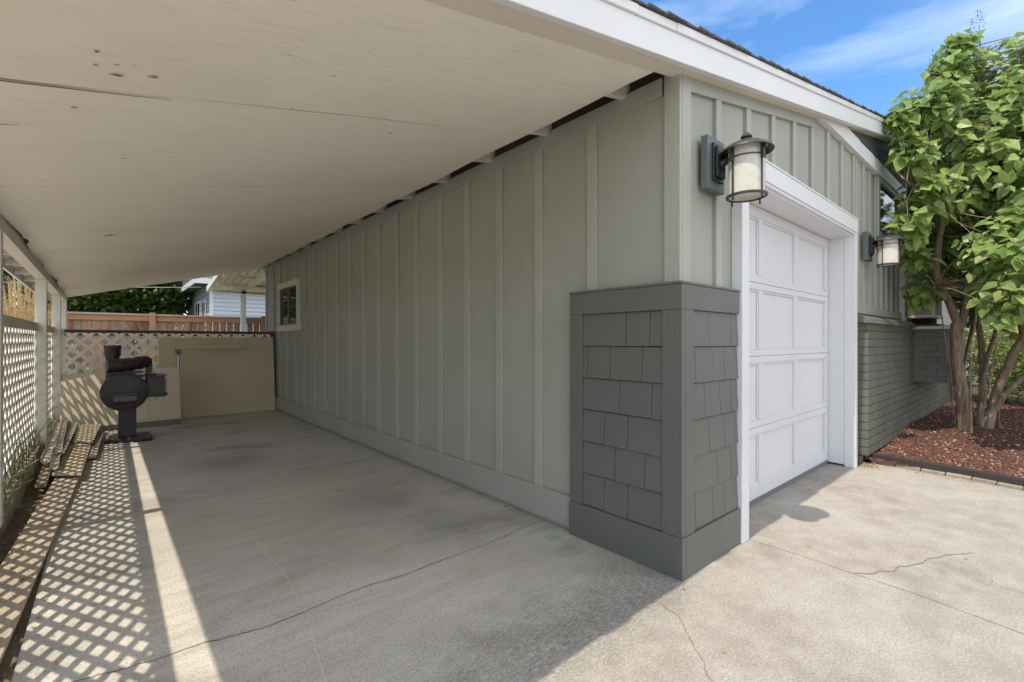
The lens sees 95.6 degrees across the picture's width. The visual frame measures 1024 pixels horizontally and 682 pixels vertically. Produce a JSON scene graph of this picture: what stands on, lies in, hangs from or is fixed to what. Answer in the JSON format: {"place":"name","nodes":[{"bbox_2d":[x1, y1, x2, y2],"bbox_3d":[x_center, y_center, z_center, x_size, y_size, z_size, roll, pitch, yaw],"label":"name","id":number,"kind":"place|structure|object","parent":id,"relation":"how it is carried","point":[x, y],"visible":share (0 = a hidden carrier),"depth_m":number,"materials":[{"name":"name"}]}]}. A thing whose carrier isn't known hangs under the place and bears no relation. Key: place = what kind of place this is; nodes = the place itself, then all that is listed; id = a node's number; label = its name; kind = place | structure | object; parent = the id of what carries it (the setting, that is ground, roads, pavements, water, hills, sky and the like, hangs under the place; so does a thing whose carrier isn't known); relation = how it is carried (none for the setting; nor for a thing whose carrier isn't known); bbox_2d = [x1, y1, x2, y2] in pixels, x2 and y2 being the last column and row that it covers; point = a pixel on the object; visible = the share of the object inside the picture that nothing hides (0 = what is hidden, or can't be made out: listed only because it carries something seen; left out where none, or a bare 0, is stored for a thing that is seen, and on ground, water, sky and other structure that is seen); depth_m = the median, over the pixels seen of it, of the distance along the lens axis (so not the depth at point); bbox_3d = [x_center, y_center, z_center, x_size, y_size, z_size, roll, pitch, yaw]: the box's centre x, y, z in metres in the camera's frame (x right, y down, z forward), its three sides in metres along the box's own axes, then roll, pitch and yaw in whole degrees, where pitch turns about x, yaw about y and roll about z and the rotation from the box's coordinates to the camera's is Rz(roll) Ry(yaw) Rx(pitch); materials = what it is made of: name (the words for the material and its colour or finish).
{"place":"outdoors","nodes":[
{"label":"outdoors","id":0,"kind":"place"},
{"bbox_2d":[3,275,34,310],"bbox_3d":[-14.167,-1.752,13.387,2.409,6.124,3.587,0,0,-11],"label":"spruce tree","id":1,"kind":"object","parent":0,"point":[6,286],"visible":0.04,"depth_m":13.22,"materials":[{"name":"green plant"}]},
{"bbox_2d":[3,282,192,287],"bbox_3d":[-13.037,-1.730,13.659,6.502,0.240,0.024,0,0,-42],"label":"utility wire","id":2,"kind":"object","parent":1,"relation":"attached to","point":[143,287],"visible":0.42,"depth_m":15.06,"materials":[{"name":"grey"}]},
{"bbox_2d":[3,276,51,410],"bbox_3d":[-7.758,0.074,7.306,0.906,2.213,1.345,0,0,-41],"label":"ornamental grass","id":3,"kind":"object","parent":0,"point":[20,308],"depth_m":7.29,"materials":[{"name":"plant"}]},
{"bbox_2d":[0,428,79,681],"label":"soil strip","id":4,"kind":"object","parent":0,"point":[23,513],"visible":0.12,"depth_m":2.87,"materials":[{"name":"brown soil"}]},
{"bbox_2d":[35,450,53,487],"bbox_3d":[-4.495,1.201,4.501,0.070,0.052,1.670,0,0,-42],"label":"plank","id":5,"kind":"object","parent":4,"relation":"on","point":[42,480],"visible":0.51,"depth_m":4.11,"materials":[{"name":"brown wood"}]},
{"bbox_2d":[40,419,59,463],"bbox_3d":[-5.288,1.104,5.355,0.070,0.095,2.701,0,0,-42],"label":"metal channel","id":6,"kind":"object","parent":5,"relation":"on","point":[49,448],"visible":0.84,"depth_m":5.01,"materials":[{"name":"metal"}]},
{"bbox_2d":[75,352,155,372],"bbox_3d":[-6.908,0.707,8.607,2.247,1.115,1.198,0,0,-41],"label":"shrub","id":7,"kind":"object","parent":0,"point":[101,365],"visible":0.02,"depth_m":8.27,"materials":[{"name":"green plant"}]},
{"bbox_2d":[11,409,1023,681],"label":"driveway","id":8,"kind":"structure","parent":0,"point":[159,545],"depth_m":2.46,"materials":[{"name":"concrete"}]},
{"bbox_2d":[0,476,79,662],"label":"plank","id":9,"kind":"object","parent":8,"relation":"on","point":[29,550],"visible":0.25,"depth_m":2.69,"materials":[{"name":"brown wood"}]},
{"bbox_2d":[87,430,103,458],"bbox_3d":[-5.080,1.234,5.634,0.150,0.028,1.853,0,0,-40],"label":"plank","id":10,"kind":"object","parent":8,"relation":"on","point":[94,449],"visible":0.5,"depth_m":5.42,"materials":[{"name":"brown wood"}]},
{"bbox_2d":[52,441,91,475],"bbox_3d":[-4.573,1.205,4.850,0.203,0.020,1.895,0,0,-40],"label":"plank","id":11,"kind":"object","parent":10,"relation":"on","point":[73,462],"visible":0.85,"depth_m":4.64,"materials":[{"name":"brown wood"}]},
{"bbox_2d":[50,418,67,469],"bbox_3d":[-5.129,1.108,5.274,0.060,0.128,2.831,0,0,-42],"label":"metal channel","id":12,"kind":"object","parent":11,"relation":"on","point":[55,464],"visible":0.91,"depth_m":5.08,"materials":[{"name":"metal"}]},
{"bbox_2d":[54,422,78,454],"bbox_3d":[-5.274,1.128,5.499,0.130,0.036,2.198,0,0,-41],"label":"plank","id":13,"kind":"object","parent":12,"relation":"on","point":[69,433],"visible":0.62,"depth_m":5.39,"materials":[{"name":"brown wood"}]},
{"bbox_2d":[72,423,101,442],"bbox_3d":[-5.390,1.164,5.895,0.203,0.038,1.443,0,0,-39],"label":"plank","id":14,"kind":"object","parent":11,"relation":"on","point":[85,433],"visible":1,"depth_m":5.80,"materials":[{"name":"brown wood"}]},
{"bbox_2d":[60,367,180,430],"bbox_3d":[-5.714,0.845,6.831,1.348,0.870,0.349,0,0,-41],"label":"beige panel","id":15,"kind":"object","parent":8,"relation":"on","point":[165,410],"visible":0.69,"depth_m":6.66,"materials":[{"name":"beige wood"}]},
{"bbox_2d":[99,345,167,443],"bbox_3d":[-4.930,0.666,6.050,0.668,1.223,0.758,0,0,-41],"label":"smoker grill","id":16,"kind":"object","parent":8,"relation":"on","point":[126,391],"visible":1,"depth_m":5.87,"materials":[{"name":"black metal"}]},
{"bbox_2d":[99,373,148,410],"bbox_3d":[-4.811,0.635,5.767,0.476,0.476,0.042,0,0,-41],"label":"end door","id":17,"kind":"structure","parent":16,"relation":"in","point":[122,383],"depth_m":5.75,"materials":[{"name":"black metal"}]},
{"bbox_2d":[64,329,273,373],"bbox_3d":[-5.571,0.550,7.816,2.845,1.460,0.090,0,0,-41],"label":"lattice fence","id":18,"kind":"object","parent":8,"relation":"on","point":[104,334],"visible":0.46,"depth_m":7.30,"materials":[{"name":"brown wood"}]},
{"bbox_2d":[175,344,242,374],"bbox_3d":[-5.097,0.663,7.842,0.976,1.235,0.081,0,0,-41],"label":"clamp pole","id":19,"kind":"object","parent":8,"relation":"on","point":[227,346],"visible":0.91,"depth_m":7.82,"materials":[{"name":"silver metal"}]},
{"bbox_2d":[158,337,274,417],"bbox_3d":[-5.072,0.603,8.072,1.715,1.349,0.164,0,0,-41],"label":"plywood panel","id":20,"kind":"object","parent":8,"relation":"on","point":[213,382],"visible":0.76,"depth_m":8.09,"materials":[{"name":"beige wood"}]},
{"bbox_2d":[248,529,326,681],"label":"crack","id":21,"kind":"object","parent":8,"relation":"on","point":[303,606],"visible":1,"depth_m":2.23,"materials":[{"name":"beige concrete"}]},
{"bbox_2d":[72,520,542,681],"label":"crack","id":22,"kind":"object","parent":8,"relation":"on","point":[281,620],"visible":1,"depth_m":2.08,"materials":[{"name":"grey concrete"}]},
{"bbox_2d":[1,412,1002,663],"bbox_3d":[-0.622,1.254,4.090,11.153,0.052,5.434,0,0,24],"label":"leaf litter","id":23,"kind":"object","parent":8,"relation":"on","point":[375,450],"visible":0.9,"depth_m":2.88,"materials":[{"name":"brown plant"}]},
{"bbox_2d":[265,74,954,580],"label":"garage","id":24,"kind":"structure","parent":8,"relation":"on","point":[613,326],"depth_m":3.63,"materials":[{"name":"grey paint"}]},
{"bbox_2d":[277,278,300,330],"bbox_3d":[-3.875,-0.603,8.035,0.053,0.855,1.260,0,0,-41],"label":"window","id":25,"kind":"structure","parent":24,"relation":"in","point":[289,292],"depth_m":8.00,"materials":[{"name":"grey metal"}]},
{"bbox_2d":[3,0,954,292],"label":"roof","id":26,"kind":"structure","parent":24,"relation":"on","point":[649,36],"depth_m":2.30,"materials":[{"name":"wood"}]},
{"bbox_2d":[701,131,774,206],"bbox_3d":[1.303,-0.983,2.636,0.287,0.395,0.335,0,0,-41],"label":"wall lantern","id":27,"kind":"object","parent":24,"relation":"attached to","point":[743,159],"depth_m":2.58,"materials":[{"name":"white glass"}]},
{"bbox_2d":[749,204,827,507],"bbox_3d":[2.325,0.111,4.017,2.535,2.338,0.036,0,0,-41],"label":"garage door","id":28,"kind":"structure","parent":24,"relation":"in","point":[788,262],"depth_m":4.08,"materials":[{"name":"white metal"}]},
{"bbox_2d":[863,230,905,268],"bbox_3d":[3.999,-0.983,4.971,0.287,0.395,0.335,0,0,-41],"label":"wall lantern","id":29,"kind":"object","parent":24,"relation":"attached to","point":[887,246],"depth_m":4.91,"materials":[{"name":"white glass"}]},
{"bbox_2d":[874,176,900,249],"bbox_3d":[4.719,-1.570,5.814,1.270,0.700,0.049,0,0,-41],"label":"window","id":30,"kind":"structure","parent":24,"relation":"in","point":[884,195],"depth_m":5.63,"materials":[{"name":"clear glass"}]},
{"bbox_2d":[658,602,713,681],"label":"crack","id":31,"kind":"object","parent":8,"relation":"on","point":[692,642],"visible":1,"depth_m":1.95,"materials":[{"name":"grey concrete"}]},
{"bbox_2d":[871,460,895,466],"bbox_3d":[3.841,1.274,4.799,0.048,0.044,0.197,0,0,-35],"label":"edging brick","id":32,"kind":"object","parent":8,"relation":"on","point":[885,464],"visible":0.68,"depth_m":4.78,"materials":[{"name":"concrete"}]},
{"bbox_2d":[752,540,1023,633],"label":"slab joint","id":33,"kind":"object","parent":8,"relation":"on","point":[903,589],"visible":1,"depth_m":2.37,"materials":[{"name":"grey concrete"}]},
{"bbox_2d":[895,465,920,471],"bbox_3d":[3.956,1.272,4.634,0.048,0.044,0.193,0,0,-35],"label":"edging brick","id":34,"kind":"object","parent":8,"relation":"on","point":[909,468],"visible":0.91,"depth_m":4.61,"materials":[{"name":"concrete"}]},
{"bbox_2d":[864,552,971,573],"bbox_3d":[2.338,1.278,2.670,0.935,0.001,0.055,0,0,-17],"label":"crack","id":35,"kind":"object","parent":8,"relation":"on","point":[915,563],"visible":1,"depth_m":2.66,"materials":[{"name":"grey concrete"}]},
{"bbox_2d":[921,468,945,475],"bbox_3d":[4.065,1.272,4.478,0.048,0.044,0.172,0,0,-35],"label":"edging brick","id":36,"kind":"object","parent":8,"relation":"on","point":[933,472],"visible":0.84,"depth_m":4.46,"materials":[{"name":"concrete"}]},
{"bbox_2d":[872,453,1023,486],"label":"bed edging","id":37,"kind":"object","parent":8,"relation":"on","point":[1003,478],"visible":0.76,"depth_m":4.37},
{"bbox_2d":[946,472,971,480],"bbox_3d":[4.171,1.269,4.330,0.048,0.044,0.172,0,0,-35],"label":"edging brick","id":38,"kind":"object","parent":8,"relation":"on","point":[958,476],"visible":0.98,"depth_m":4.31,"materials":[{"name":"concrete"}]},
{"bbox_2d":[972,477,996,484],"bbox_3d":[4.263,1.270,4.187,0.048,0.044,0.155,0,0,-30],"label":"edging brick","id":39,"kind":"object","parent":8,"relation":"on","point":[985,481],"visible":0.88,"depth_m":4.17,"materials":[{"name":"concrete"}]},
{"bbox_2d":[997,482,1023,490],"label":"edging brick","id":40,"kind":"object","parent":8,"relation":"on","point":[1007,485],"visible":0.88,"depth_m":4.03,"materials":[{"name":"concrete"}]},
{"bbox_2d":[14,0,1023,341],"label":"sky","id":41,"kind":"structure","parent":0,"point":[867,52],"materials":[{"name":"blue"}]},
{"bbox_2d":[135,351,1013,460],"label":"ground","id":42,"kind":"structure","parent":0,"point":[975,379],"depth_m":16.27,"materials":[{"name":"brown soil"}]},
{"bbox_2d":[3,270,22,306],"bbox_3d":[-21.163,-3.183,15.723,10.364,9.251,7.451,0,0,-41],"label":"dark tree","id":43,"kind":"object","parent":42,"relation":"on","point":[7,298],"depth_m":17.20,"materials":[{"name":"green plant"}]},
{"bbox_2d":[0,419,54,536],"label":"curb","id":44,"kind":"structure","parent":42,"relation":"on","point":[15,501],"depth_m":3.75,"materials":[{"name":"concrete"}]},
{"bbox_2d":[3,314,53,478],"bbox_3d":[-4.283,0.446,4.011,0.040,1.288,8.667,0,0,-41],"label":"lattice fence","id":45,"kind":"object","parent":44,"relation":"on","point":[15,396],"visible":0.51,"depth_m":4.18,"materials":[{"name":"white wood"}]},
{"bbox_2d":[3,269,193,344],"bbox_3d":[-16.536,-3.200,18.753,9.702,9.042,6.968,0,0,-41],"label":"maple tree","id":46,"kind":"object","parent":42,"relation":"on","point":[166,301],"visible":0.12,"depth_m":17.78,"materials":[{"name":"green plant"}]},
{"bbox_2d":[4,310,264,399],"bbox_3d":[-8.119,0.315,10.960,9.000,1.930,0.180,0,0,-41],"label":"cedar fence","id":47,"kind":"object","parent":42,"relation":"on","point":[92,321],"visible":0.22,"depth_m":10.56,"materials":[{"name":"brown wood"}]},
{"bbox_2d":[132,318,212,367],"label":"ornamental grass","id":48,"kind":"object","parent":42,"relation":"on","point":[148,353],"depth_m":9.14,"materials":[{"name":"plant"}]},
{"bbox_2d":[175,276,264,336],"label":"neighbor house","id":49,"kind":"structure","parent":42,"relation":"on","point":[206,303],"depth_m":16.95,"materials":[{"name":"white wood"}]},
{"bbox_2d":[195,301,200,336],"bbox_3d":[-12.489,-0.745,18.433,0.040,1.630,1.380,0,0,-41],"label":"window","id":50,"kind":"structure","parent":49,"relation":"in","point":[197,304],"depth_m":18.20,"materials":[{"name":"white paint"}]},
{"bbox_2d":[201,300,205,326],"bbox_3d":[-11.507,-1.020,17.299,0.040,0.980,0.980,0,0,-41],"label":"window","id":51,"kind":"structure","parent":49,"relation":"in","point":[203,303],"depth_m":17.23,"materials":[{"name":"white glass"}]},
{"bbox_2d":[206,268,264,336],"bbox_3d":[-5.177,-0.230,11.504,3.640,3.080,3.051,0,0,-41],"label":"patio cover","id":52,"kind":"object","parent":42,"relation":"on","point":[242,284],"visible":0.31,"depth_m":11.11,"materials":[{"name":"white paint"}]},
{"bbox_2d":[0,0,664,527],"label":"carport","id":53,"kind":"object","parent":42,"relation":"on","point":[148,142],"visible":1,"depth_m":2.36,"materials":[{"name":"paint"}]},
{"bbox_2d":[905,247,969,382],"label":"house","id":54,"kind":"structure","parent":42,"relation":"on","point":[929,364],"depth_m":6.30,"materials":[{"name":"grey paint"}]},
{"bbox_2d":[905,247,927,322],"bbox_3d":[6.272,-0.945,7.199,2.130,1.350,0.049,0,0,-41],"label":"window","id":55,"kind":"structure","parent":54,"relation":"in","point":[909,279],"depth_m":6.88,"materials":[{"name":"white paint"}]},
{"bbox_2d":[907,289,948,325],"bbox_3d":[5.979,-0.475,6.674,0.900,0.549,0.359,0,0,-41],"label":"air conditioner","id":56,"kind":"object","parent":54,"relation":"on","point":[927,317],"visible":0.28,"depth_m":6.47,"materials":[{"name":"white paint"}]},
{"bbox_2d":[957,310,1023,367],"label":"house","id":57,"kind":"structure","parent":42,"relation":"on","point":[986,342],"depth_m":21.25,"materials":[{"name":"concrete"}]},
{"bbox_2d":[863,384,1023,477],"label":"planting bed","id":58,"kind":"object","parent":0,"point":[975,428],"visible":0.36,"depth_m":5.45,"materials":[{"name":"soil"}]},
{"bbox_2d":[882,11,1023,431],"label":"lilac tree","id":59,"kind":"object","parent":58,"relation":"on","point":[964,202],"visible":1,"depth_m":5.22,"materials":[{"name":"green plant"}]},
{"bbox_2d":[953,324,1023,403],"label":"shrub","id":60,"kind":"object","parent":58,"relation":"on","point":[1019,369],"visible":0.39,"depth_m":8.48,"materials":[{"name":"green plant"}]},
{"bbox_2d":[966,319,1023,387],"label":"shrub","id":61,"kind":"object","parent":58,"relation":"on","point":[989,342],"visible":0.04,"depth_m":11.66,"materials":[{"name":"green plant"}]},
{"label":"side yard","id":62,"kind":"structure","parent":0,"visible":0},
{"bbox_2d":[0,386,107,517],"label":"grass","id":63,"kind":"structure","parent":62,"relation":"on","point":[14,472],"depth_m":3.81,"materials":[{"name":"green plant"}]}
]}

